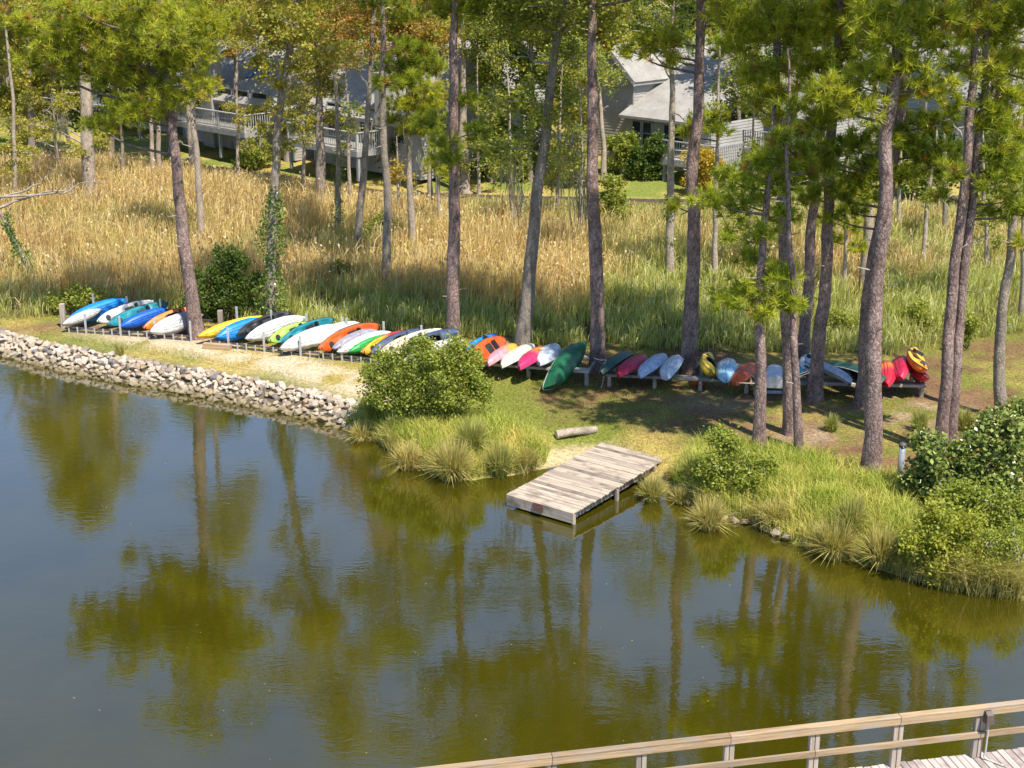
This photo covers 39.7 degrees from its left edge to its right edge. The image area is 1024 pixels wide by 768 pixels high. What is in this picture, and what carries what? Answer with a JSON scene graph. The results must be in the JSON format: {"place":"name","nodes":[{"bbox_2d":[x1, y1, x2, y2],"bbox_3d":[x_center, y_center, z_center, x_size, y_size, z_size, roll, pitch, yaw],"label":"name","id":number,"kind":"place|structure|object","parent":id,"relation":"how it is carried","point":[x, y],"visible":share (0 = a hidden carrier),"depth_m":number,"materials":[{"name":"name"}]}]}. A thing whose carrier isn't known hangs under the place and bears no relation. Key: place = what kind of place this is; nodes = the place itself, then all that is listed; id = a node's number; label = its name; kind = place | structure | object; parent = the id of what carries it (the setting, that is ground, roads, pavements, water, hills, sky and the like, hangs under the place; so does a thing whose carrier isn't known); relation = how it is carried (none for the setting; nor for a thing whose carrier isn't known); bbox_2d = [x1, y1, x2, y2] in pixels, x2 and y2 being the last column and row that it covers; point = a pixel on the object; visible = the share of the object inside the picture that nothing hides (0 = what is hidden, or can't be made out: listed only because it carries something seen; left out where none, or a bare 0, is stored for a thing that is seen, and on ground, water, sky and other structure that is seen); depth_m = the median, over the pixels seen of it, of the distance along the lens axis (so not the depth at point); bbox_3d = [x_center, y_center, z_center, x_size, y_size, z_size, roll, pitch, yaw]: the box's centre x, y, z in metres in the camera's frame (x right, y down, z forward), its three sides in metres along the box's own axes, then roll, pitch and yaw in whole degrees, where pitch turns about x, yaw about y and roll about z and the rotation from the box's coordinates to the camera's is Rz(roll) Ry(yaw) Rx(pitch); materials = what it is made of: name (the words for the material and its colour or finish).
{"place":"outdoors","nodes":[
{"label":"outdoors","id":0,"kind":"place"},
{"bbox_2d":[0,355,1023,767],"bbox_3d":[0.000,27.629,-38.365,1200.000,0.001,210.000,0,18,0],"label":"water","id":1,"kind":"structure","parent":0,"point":[338,603],"depth_m":31.26,"materials":[{"name":"liquid"}]},
{"bbox_2d":[506,442,661,524],"bbox_3d":[2.038,2.923,38.307,2.167,0.956,4.580,13,23,35],"label":"floating dock","id":2,"kind":"object","parent":1,"relation":"on","point":[571,490],"visible":0.97,"depth_m":37.78,"materials":[{"name":"grey wood"}]},
{"bbox_2d":[636,471,671,503],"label":"grass tussock","id":3,"kind":"object","parent":1,"relation":"in","point":[651,493],"depth_m":37.37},
{"bbox_2d":[418,699,1023,767],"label":"boardwalk","id":4,"kind":"structure","parent":1,"relation":"in","point":[974,758],"depth_m":23.09,"materials":[{"name":"wood"}]},
{"bbox_2d":[0,0,1023,597],"bbox_3d":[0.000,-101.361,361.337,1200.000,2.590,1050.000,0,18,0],"label":"ground","id":5,"kind":"structure","parent":0,"point":[310,374],"depth_m":46.32,"materials":[{"name":"plant"}]},
{"bbox_2d":[0,0,43,206],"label":"marsh tree","id":6,"kind":"object","parent":5,"relation":"on","point":[14,151],"visible":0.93,"depth_m":72.76,"materials":[{"name":"green plant"}]},
{"bbox_2d":[0,5,76,163],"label":"cypress tree","id":7,"kind":"object","parent":5,"relation":"on","point":[51,76],"visible":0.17,"depth_m":85.28,"materials":[{"name":"green plant"}]},
{"bbox_2d":[0,168,109,293],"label":"dead tree","id":8,"kind":"object","parent":5,"relation":"on","point":[15,243],"visible":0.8,"depth_m":56.20,"materials":[{"name":"wood"}]},
{"bbox_2d":[0,0,114,205],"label":"cypress tree","id":9,"kind":"object","parent":5,"relation":"on","point":[86,149],"visible":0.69,"depth_m":73.98,"materials":[{"name":"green plant"}]},
{"bbox_2d":[0,0,117,165],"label":"cypress tree","id":10,"kind":"object","parent":5,"relation":"on","point":[28,79],"visible":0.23,"depth_m":83.07,"materials":[{"name":"green plant"}]},
{"bbox_2d":[42,279,119,314],"bbox_3d":[-16.213,-3.193,53.376,2.989,1.657,1.609,0,18,0],"label":"marsh bush","id":11,"kind":"object","parent":5,"relation":"on","point":[85,293],"visible":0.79,"depth_m":53.20,"materials":[{"name":"green plant"}]},
{"bbox_2d":[64,57,177,160],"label":"leafy tree","id":12,"kind":"object","parent":5,"relation":"on","point":[101,111],"visible":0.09,"depth_m":87.82,"materials":[{"name":"green plant"}]},
{"bbox_2d":[0,0,242,339],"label":"pine tree","id":13,"kind":"object","parent":5,"relation":"on","point":[167,23],"visible":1,"depth_m":47.20,"materials":[{"name":"green plant"}]},
{"bbox_2d":[68,294,212,341],"bbox_3d":[-13.431,-2.374,51.395,4.866,1.080,1.869,4,18,14],"label":"kayak rack","id":14,"kind":"object","parent":5,"relation":"on","point":[120,331],"visible":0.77,"depth_m":50.78,"materials":[{"name":"wood"}]},
{"bbox_2d":[149,312,203,334],"bbox_3d":[-11.941,-2.181,50.726,2.196,0.655,0.383,-24,8,-40],"label":"kayak","id":15,"kind":"object","parent":14,"relation":"on","point":[174,323],"visible":0.7,"depth_m":50.42,"materials":[{"name":"plastic"}]},
{"bbox_2d":[0,328,373,440],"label":"stone bank","id":16,"kind":"structure","parent":5,"relation":"on","point":[136,365],"depth_m":46.58,"materials":[{"name":"stone"}]},
{"bbox_2d":[143,0,242,238],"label":"cypress tree","id":17,"kind":"object","parent":5,"relation":"on","point":[199,195],"visible":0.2,"depth_m":62.45,"materials":[{"name":"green plant"}]},
{"bbox_2d":[175,241,265,322],"bbox_3d":[-10.680,-3.709,52.421,3.366,3.324,2.450,-9,20,-25],"label":"cedar shrub","id":18,"kind":"object","parent":5,"relation":"on","point":[225,292],"visible":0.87,"depth_m":52.03,"materials":[{"name":"green plant"}]},
{"bbox_2d":[209,0,279,174],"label":"marsh tree","id":19,"kind":"object","parent":5,"relation":"on","point":[251,142],"visible":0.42,"depth_m":78.64,"materials":[{"name":"green plant"}]},
{"bbox_2d":[177,34,346,160],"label":"townhouse","id":20,"kind":"structure","parent":5,"relation":"on","point":[215,127],"depth_m":88.36,"materials":[{"name":"grey"}]},
{"bbox_2d":[210,307,343,358],"bbox_3d":[-8.204,-1.770,49.514,4.270,1.080,1.869,6,19,19],"label":"kayak rack","id":21,"kind":"object","parent":5,"relation":"on","point":[300,350],"visible":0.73,"depth_m":48.84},
{"bbox_2d":[245,315,304,340],"bbox_3d":[-8.275,-1.978,49.947,2.531,0.621,0.383,-24,9,-37],"label":"kayak","id":22,"kind":"object","parent":21,"relation":"on","point":[269,328],"visible":0.76,"depth_m":49.65,"materials":[{"name":"plastic"}]},
{"bbox_2d":[279,324,332,350],"bbox_3d":[-6.798,-1.631,48.910,2.782,0.638,0.383,-22,0,-37],"label":"kayak","id":23,"kind":"object","parent":21,"relation":"on","point":[292,343],"visible":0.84,"depth_m":48.47,"materials":[{"name":"plastic"}]},
{"bbox_2d":[218,0,364,315],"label":"cypress tree","id":24,"kind":"object","parent":5,"relation":"on","point":[305,17],"visible":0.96,"depth_m":49.62,"materials":[{"name":"green plant"}]},
{"bbox_2d":[268,0,327,188],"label":"marsh tree","id":25,"kind":"object","parent":5,"relation":"on","point":[303,138],"visible":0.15,"depth_m":77.01,"materials":[{"name":"green plant"}]},
{"bbox_2d":[275,0,351,204],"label":"cypress tree","id":26,"kind":"object","parent":5,"relation":"on","point":[319,88],"visible":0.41,"depth_m":71.98,"materials":[{"name":"green plant"}]},
{"bbox_2d":[314,0,368,231],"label":"cypress tree","id":27,"kind":"object","parent":5,"relation":"on","point":[337,180],"visible":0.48,"depth_m":64.56,"materials":[{"name":"green plant"}]},
{"bbox_2d":[315,11,379,208],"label":"marsh tree","id":28,"kind":"object","parent":5,"relation":"on","point":[349,126],"visible":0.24,"depth_m":70.72,"materials":[{"name":"green plant"}]},
{"bbox_2d":[322,318,422,365],"bbox_3d":[-4.412,-1.339,48.180,3.613,1.080,1.869,7,19,19],"label":"kayak rack","id":29,"kind":"object","parent":5,"relation":"on","point":[341,346],"visible":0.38,"depth_m":47.87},
{"bbox_2d":[318,322,379,351],"bbox_3d":[-5.630,-1.615,48.800,2.699,0.688,0.397,-25,12,-40],"label":"kayak","id":30,"kind":"object","parent":29,"relation":"on","point":[328,343],"visible":0.67,"depth_m":48.57,"materials":[{"name":"plastic"}]},
{"bbox_2d":[330,0,427,250],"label":"cypress tree","id":31,"kind":"object","parent":5,"relation":"on","point":[367,30],"visible":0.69,"depth_m":60.35,"materials":[{"name":"green plant"}]},
{"bbox_2d":[347,0,448,289],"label":"pine tree","id":32,"kind":"object","parent":5,"relation":"on","point":[408,65],"visible":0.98,"depth_m":54.86,"materials":[{"name":"green plant"}]},
{"bbox_2d":[383,436,427,474],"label":"grass tussock","id":33,"kind":"object","parent":5,"relation":"on","point":[406,460],"depth_m":39.62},
{"bbox_2d":[360,0,450,90],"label":"cypress tree","id":34,"kind":"object","parent":5,"relation":"on","point":[398,29],"visible":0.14,"depth_m":79.25,"materials":[{"name":"green plant"}]},
{"bbox_2d":[286,40,528,180],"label":"townhouse","id":35,"kind":"structure","parent":5,"relation":"on","point":[357,89],"depth_m":80.53,"materials":[{"name":"grey"}]},
{"bbox_2d":[376,71,448,248],"bbox_3d":[-4.424,-9.575,62.206,3.478,8.649,2.415,8,20,24],"label":"pine tree","id":36,"kind":"object","parent":5,"relation":"on","point":[406,102],"visible":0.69,"depth_m":61.44,"materials":[{"name":"green plant"}]},
{"bbox_2d":[355,326,500,421],"bbox_3d":[-2.454,-0.038,41.493,4.302,3.251,2.537,0,18,0],"label":"wax myrtle","id":37,"kind":"object","parent":5,"relation":"on","point":[438,368],"visible":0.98,"depth_m":41.15,"materials":[{"name":"green plant"}]},
{"bbox_2d":[403,0,465,199],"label":"cypress tree","id":38,"kind":"object","parent":5,"relation":"on","point":[425,24],"visible":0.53,"depth_m":73.55,"materials":[{"name":"green plant"}]},
{"bbox_2d":[415,9,463,196],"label":"cypress tree","id":39,"kind":"object","parent":5,"relation":"on","point":[435,36],"visible":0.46,"depth_m":73.47,"materials":[{"name":"green plant"}]},
{"bbox_2d":[420,102,465,228],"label":"pine tree","id":40,"kind":"object","parent":5,"relation":"on","point":[435,166],"visible":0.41,"depth_m":66.74,"materials":[{"name":"green plant"}]},
{"bbox_2d":[411,431,487,487],"bbox_3d":[-1.669,1.988,38.842,2.380,1.419,2.528,0,18,0],"label":"grass tussock","id":41,"kind":"object","parent":5,"relation":"on","point":[452,465],"depth_m":38.74,"materials":[{"name":"plant"}]},
{"bbox_2d":[402,0,508,338],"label":"pine tree","id":42,"kind":"object","parent":5,"relation":"on","point":[451,155],"visible":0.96,"depth_m":47.02,"materials":[{"name":"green plant"}]},
{"bbox_2d":[428,0,514,193],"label":"cypress tree","id":43,"kind":"object","parent":5,"relation":"on","point":[465,188],"visible":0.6,"depth_m":74.96,"materials":[{"name":"green plant"}]},
{"bbox_2d":[452,415,499,453],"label":"grass tussock","id":44,"kind":"object","parent":5,"relation":"on","point":[473,432],"depth_m":39.64,"materials":[{"name":"plant"}]},
{"bbox_2d":[459,54,504,193],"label":"marsh tree","id":45,"kind":"object","parent":5,"relation":"on","point":[477,145],"visible":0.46,"depth_m":76.14,"materials":[{"name":"green plant"}]},
{"bbox_2d":[475,435,525,477],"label":"grass tussock","id":46,"kind":"object","parent":5,"relation":"on","point":[500,465],"depth_m":39.07,"materials":[{"name":"plant"}]},
{"bbox_2d":[469,64,532,181],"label":"leafy tree","id":47,"kind":"object","parent":5,"relation":"on","point":[490,175],"visible":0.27,"depth_m":78.84,"materials":[{"name":"green plant"}]},
{"bbox_2d":[488,64,533,235],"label":"marsh tree","id":48,"kind":"object","parent":5,"relation":"on","point":[511,198],"visible":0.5,"depth_m":66.75,"materials":[{"name":"green plant"}]},
{"bbox_2d":[2,146,1020,202],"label":"timber edging","id":49,"kind":"object","parent":5,"relation":"on","point":[629,199],"visible":0.09,"depth_m":76.88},
{"bbox_2d":[0,146,1023,355],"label":"reeds","id":50,"kind":"object","parent":5,"relation":"on","point":[638,323],"visible":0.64,"depth_m":58.58,"materials":[{"name":"plant"}]},
{"bbox_2d":[0,143,1018,296],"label":"reed plumes","id":51,"kind":"object","parent":50,"relation":"attached to","point":[338,244],"visible":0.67,"depth_m":61.79,"materials":[{"name":"plant"}]},
{"bbox_2d":[0,0,1023,115],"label":"woodland","id":52,"kind":"object","parent":5,"relation":"on","point":[389,38],"visible":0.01,"depth_m":105.36,"materials":[{"name":"green plant"}]},
{"bbox_2d":[458,1,570,182],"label":"leafy tree","id":53,"kind":"object","parent":5,"relation":"on","point":[520,63],"visible":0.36,"depth_m":77.67,"materials":[{"name":"green plant"}]},
{"bbox_2d":[470,354,595,385],"bbox_3d":[0.733,-0.561,46.614,4.034,0.586,1.800,5,18,14],"label":"boat bench","id":54,"kind":"object","parent":5,"relation":"on","point":[586,371],"visible":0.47,"depth_m":45.70,"materials":[{"name":"grey wood"}]},
{"bbox_2d":[542,342,586,389],"bbox_3d":[1.756,-0.635,45.608,0.545,0.781,3.218,-22,16,32],"label":"canoe","id":55,"kind":"object","parent":54,"relation":"on","point":[567,360],"visible":0.98,"depth_m":45.12,"materials":[{"name":"plastic"}]},
{"bbox_2d":[473,0,635,345],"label":"gum tree","id":56,"kind":"object","parent":5,"relation":"on","point":[531,21],"visible":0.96,"depth_m":46.65,"materials":[{"name":"green plant"}]},
{"bbox_2d":[543,65,578,214],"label":"marsh tree","id":57,"kind":"object","parent":5,"relation":"on","point":[550,179],"visible":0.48,"depth_m":70.65,"materials":[{"name":"green plant"}]},
{"bbox_2d":[527,31,632,222],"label":"marsh tree","id":58,"kind":"object","parent":5,"relation":"on","point":[583,75],"visible":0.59,"depth_m":65.75,"materials":[{"name":"green plant"}]},
{"bbox_2d":[538,1,635,188],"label":"leafy tree","id":59,"kind":"object","parent":5,"relation":"on","point":[610,42],"visible":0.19,"depth_m":76.19,"materials":[{"name":"green plant"}]},
{"bbox_2d":[598,172,635,229],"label":"yard shrub","id":60,"kind":"object","parent":5,"relation":"on","point":[617,199],"visible":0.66,"depth_m":67.60,"materials":[{"name":"green plant"}]},
{"bbox_2d":[600,127,641,174],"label":"yard shrub","id":61,"kind":"object","parent":5,"relation":"on","point":[614,144],"visible":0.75,"depth_m":79.63,"materials":[{"name":"green plant"}]},
{"bbox_2d":[547,0,695,373],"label":"pine tree","id":62,"kind":"object","parent":5,"relation":"on","point":[597,337],"visible":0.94,"depth_m":45.03,"materials":[{"name":"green plant"}]},
{"bbox_2d":[619,129,675,180],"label":"yard shrub","id":63,"kind":"object","parent":5,"relation":"on","point":[647,159],"visible":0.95,"depth_m":78.71,"materials":[{"name":"green plant"}]},
{"bbox_2d":[599,0,713,274],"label":"gum tree","id":64,"kind":"object","parent":5,"relation":"on","point":[669,239],"visible":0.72,"depth_m":56.22,"materials":[{"name":"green plant"}]},
{"bbox_2d":[624,0,709,48],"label":"leafy tree","id":65,"kind":"object","parent":5,"relation":"on","point":[685,7],"visible":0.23,"depth_m":85.62,"materials":[{"name":"green plant"}]},
{"bbox_2d":[583,34,766,180],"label":"townhouse","id":66,"kind":"structure","parent":5,"relation":"on","point":[640,105],"depth_m":82.83,"materials":[{"name":"grey"}]},
{"bbox_2d":[606,362,749,393],"bbox_3d":[5.336,-0.179,45.499,4.497,0.628,1.800,3,18,9],"label":"boat bench","id":67,"kind":"object","parent":5,"relation":"on","point":[654,376],"visible":0.46,"depth_m":44.70,"materials":[{"name":"grey wood"}]},
{"bbox_2d":[612,0,750,375],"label":"pine tree","id":68,"kind":"object","parent":5,"relation":"on","point":[691,307],"visible":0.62,"depth_m":43.61,"materials":[{"name":"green plant"}]},
{"bbox_2d":[343,395,1023,601],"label":"bank grass","id":69,"kind":"structure","parent":5,"relation":"on","point":[832,481],"depth_m":36.63,"materials":[{"name":"plant"}]},
{"bbox_2d":[679,142,726,191],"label":"yard shrub","id":70,"kind":"object","parent":5,"relation":"on","point":[705,162],"visible":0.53,"depth_m":75.69,"materials":[{"name":"yellow plant"}]},
{"bbox_2d":[679,492,737,534],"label":"grass tussock","id":71,"kind":"object","parent":5,"relation":"on","point":[707,518],"depth_m":35.65,"materials":[{"name":"plant"}]},
{"bbox_2d":[675,26,764,288],"bbox_3d":[7.952,-8.905,56.150,3.650,11.097,2.350,3,18,10],"label":"pine tree","id":72,"kind":"object","parent":5,"relation":"on","point":[717,128],"visible":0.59,"depth_m":55.40,"materials":[{"name":"green plant"}]},
{"bbox_2d":[689,419,785,502],"bbox_3d":[5.856,1.991,36.796,2.560,2.097,1.609,0,18,0],"label":"wax myrtle","id":73,"kind":"object","parent":5,"relation":"on","point":[731,461],"visible":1,"depth_m":36.69,"materials":[{"name":"green plant"}]},
{"bbox_2d":[683,103,813,451],"bbox_3d":[6.163,-2.542,37.988,3.697,9.860,2.228,0,18,0],"label":"pine tree","id":74,"kind":"object","parent":5,"relation":"on","point":[763,161],"visible":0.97,"depth_m":37.40,"materials":[{"name":"green plant"}]},
{"bbox_2d":[704,52,803,271],"bbox_3d":[10.104,-8.769,57.637,4.237,9.922,4.324,17,24,42],"label":"marsh tree","id":75,"kind":"object","parent":5,"relation":"on","point":[730,77],"visible":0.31,"depth_m":57.22,"materials":[{"name":"green plant"}]},
{"bbox_2d":[704,0,837,436],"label":"pine tree","id":76,"kind":"object","parent":5,"relation":"on","point":[779,19],"visible":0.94,"depth_m":37.41,"materials":[{"name":"green plant"}]},
{"bbox_2d":[541,338,1023,526],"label":"pine straw","id":77,"kind":"object","parent":5,"relation":"on","point":[605,384],"visible":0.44,"depth_m":43.46,"materials":[{"name":"plant"}]},
{"bbox_2d":[760,48,836,457],"bbox_3d":[7.251,-3.089,37.414,2.171,11.266,1.256,-7,19,-22],"label":"pine tree","id":78,"kind":"object","parent":5,"relation":"on","point":[810,173],"visible":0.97,"depth_m":36.66,"materials":[{"name":"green plant"}]},
{"bbox_2d":[710,43,888,163],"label":"townhouse","id":79,"kind":"structure","parent":5,"relation":"on","point":[844,126],"depth_m":81.85,"materials":[{"name":"grey"}]},
{"bbox_2d":[773,11,842,359],"bbox_3d":[9.493,-8.221,44.090,4.971,16.937,6.266,8,20,24],"label":"pine tree","id":80,"kind":"object","parent":5,"relation":"on","point":[803,340],"visible":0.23,"depth_m":45.73,"materials":[{"name":"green plant"}]},
{"bbox_2d":[797,512,866,565],"bbox_3d":[7.695,3.629,34.145,2.152,1.244,2.238,0,18,0],"label":"grass tussock","id":81,"kind":"object","parent":5,"relation":"on","point":[831,548],"depth_m":33.95,"materials":[{"name":"plant"}]},
{"bbox_2d":[780,0,884,402],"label":"pine tree","id":82,"kind":"object","parent":5,"relation":"on","point":[815,383],"visible":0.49,"depth_m":41.21,"materials":[{"name":"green plant"}]},
{"bbox_2d":[750,365,925,396],"bbox_3d":[10.204,-0.011,44.943,5.310,0.606,1.800,1,18,4],"label":"boat bench","id":83,"kind":"object","parent":5,"relation":"on","point":[921,386],"visible":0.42,"depth_m":44.05,"materials":[{"name":"grey wood"}]},
{"bbox_2d":[816,118,875,284],"bbox_3d":[12.876,-7.275,54.922,2.818,8.756,1.887,0,18,0],"label":"tree","id":84,"kind":"object","parent":5,"relation":"on","point":[862,245],"visible":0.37,"depth_m":55.24,"materials":[{"name":"green plant"}]},
{"bbox_2d":[826,489,880,536],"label":"grass tussock","id":85,"kind":"object","parent":5,"relation":"on","point":[849,509],"depth_m":34.31,"materials":[{"name":"plant"}]},
{"bbox_2d":[848,517,904,573],"bbox_3d":[8.725,3.744,33.445,1.765,1.275,1.704,0,18,0],"label":"grass tussock","id":86,"kind":"object","parent":5,"relation":"on","point":[880,562],"depth_m":33.40,"materials":[{"name":"plant"}]},
{"bbox_2d":[799,0,964,408],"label":"pine tree","id":87,"kind":"object","parent":5,"relation":"on","point":[865,174],"visible":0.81,"depth_m":40.87,"materials":[{"name":"green plant"}]},
{"bbox_2d":[798,0,983,474],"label":"pine tree","id":88,"kind":"object","parent":5,"relation":"on","point":[845,86],"visible":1,"depth_m":34.28,"materials":[{"name":"green plant"}]},
{"bbox_2d":[850,0,943,294],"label":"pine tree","id":89,"kind":"object","parent":5,"relation":"on","point":[868,222],"visible":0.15,"depth_m":55.64,"materials":[{"name":"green plant"}]},
{"bbox_2d":[895,292,937,331],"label":"marsh bush","id":90,"kind":"object","parent":5,"relation":"on","point":[919,304],"visible":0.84,"depth_m":51.61,"materials":[{"name":"green plant"}]},
{"bbox_2d":[897,130,948,270],"bbox_3d":[17.033,-7.778,58.912,1.957,7.257,2.293,17,24,42],"label":"gum tree","id":91,"kind":"object","parent":5,"relation":"on","point":[926,216],"visible":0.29,"depth_m":58.66,"materials":[{"name":"green plant"}]},
{"bbox_2d":[902,73,963,199],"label":"leafy tree","id":92,"kind":"object","parent":5,"relation":"on","point":[932,134],"visible":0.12,"depth_m":75.17,"materials":[{"name":"green plant"}]},
{"bbox_2d":[890,490,1002,589],"bbox_3d":[10.025,3.679,32.658,2.608,2.508,1.902,0,18,0],"label":"wax myrtle","id":93,"kind":"object","parent":5,"relation":"on","point":[940,539],"visible":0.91,"depth_m":32.39,"materials":[{"name":"green plant"}]},
{"bbox_2d":[882,43,1023,162],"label":"townhouse","id":94,"kind":"structure","parent":5,"relation":"on","point":[931,105],"depth_m":83.53,"materials":[{"name":"grey"}]},
{"bbox_2d":[894,397,1023,505],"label":"glossy shrub","id":95,"kind":"object","parent":5,"relation":"on","point":[968,452],"visible":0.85,"depth_m":35.47,"materials":[{"name":"green plant"}]},
{"bbox_2d":[920,0,1023,456],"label":"pine tree","id":96,"kind":"object","parent":5,"relation":"on","point":[1002,153],"visible":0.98,"depth_m":36.74,"materials":[{"name":"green plant"}]},
{"bbox_2d":[927,473,1023,542],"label":"wax myrtle","id":97,"kind":"object","parent":5,"relation":"on","point":[960,491],"visible":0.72,"depth_m":33.58,"materials":[{"name":"green plant"}]},
{"bbox_2d":[932,0,1023,457],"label":"pine tree","id":98,"kind":"object","parent":5,"relation":"on","point":[1000,25],"visible":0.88,"depth_m":36.18,"materials":[{"name":"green plant"}]},
{"bbox_2d":[955,133,1007,267],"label":"marsh tree","id":99,"kind":"object","parent":5,"relation":"on","point":[998,240],"visible":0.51,"depth_m":58.29,"materials":[{"name":"green plant"}]},
{"bbox_2d":[950,0,1023,409],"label":"pine tree","id":100,"kind":"object","parent":5,"relation":"on","point":[1014,238],"visible":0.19,"depth_m":40.92,"materials":[{"name":"brown plant"}]},
{"bbox_2d":[964,395,1023,432],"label":"glossy shrub","id":101,"kind":"object","parent":5,"relation":"on","point":[1016,405],"visible":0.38,"depth_m":40.43,"materials":[{"name":"green plant"}]},
{"bbox_2d":[970,511,1023,592],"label":"wax myrtle","id":102,"kind":"object","parent":5,"relation":"on","point":[991,542],"visible":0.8,"depth_m":32.15,"materials":[{"name":"green plant"}]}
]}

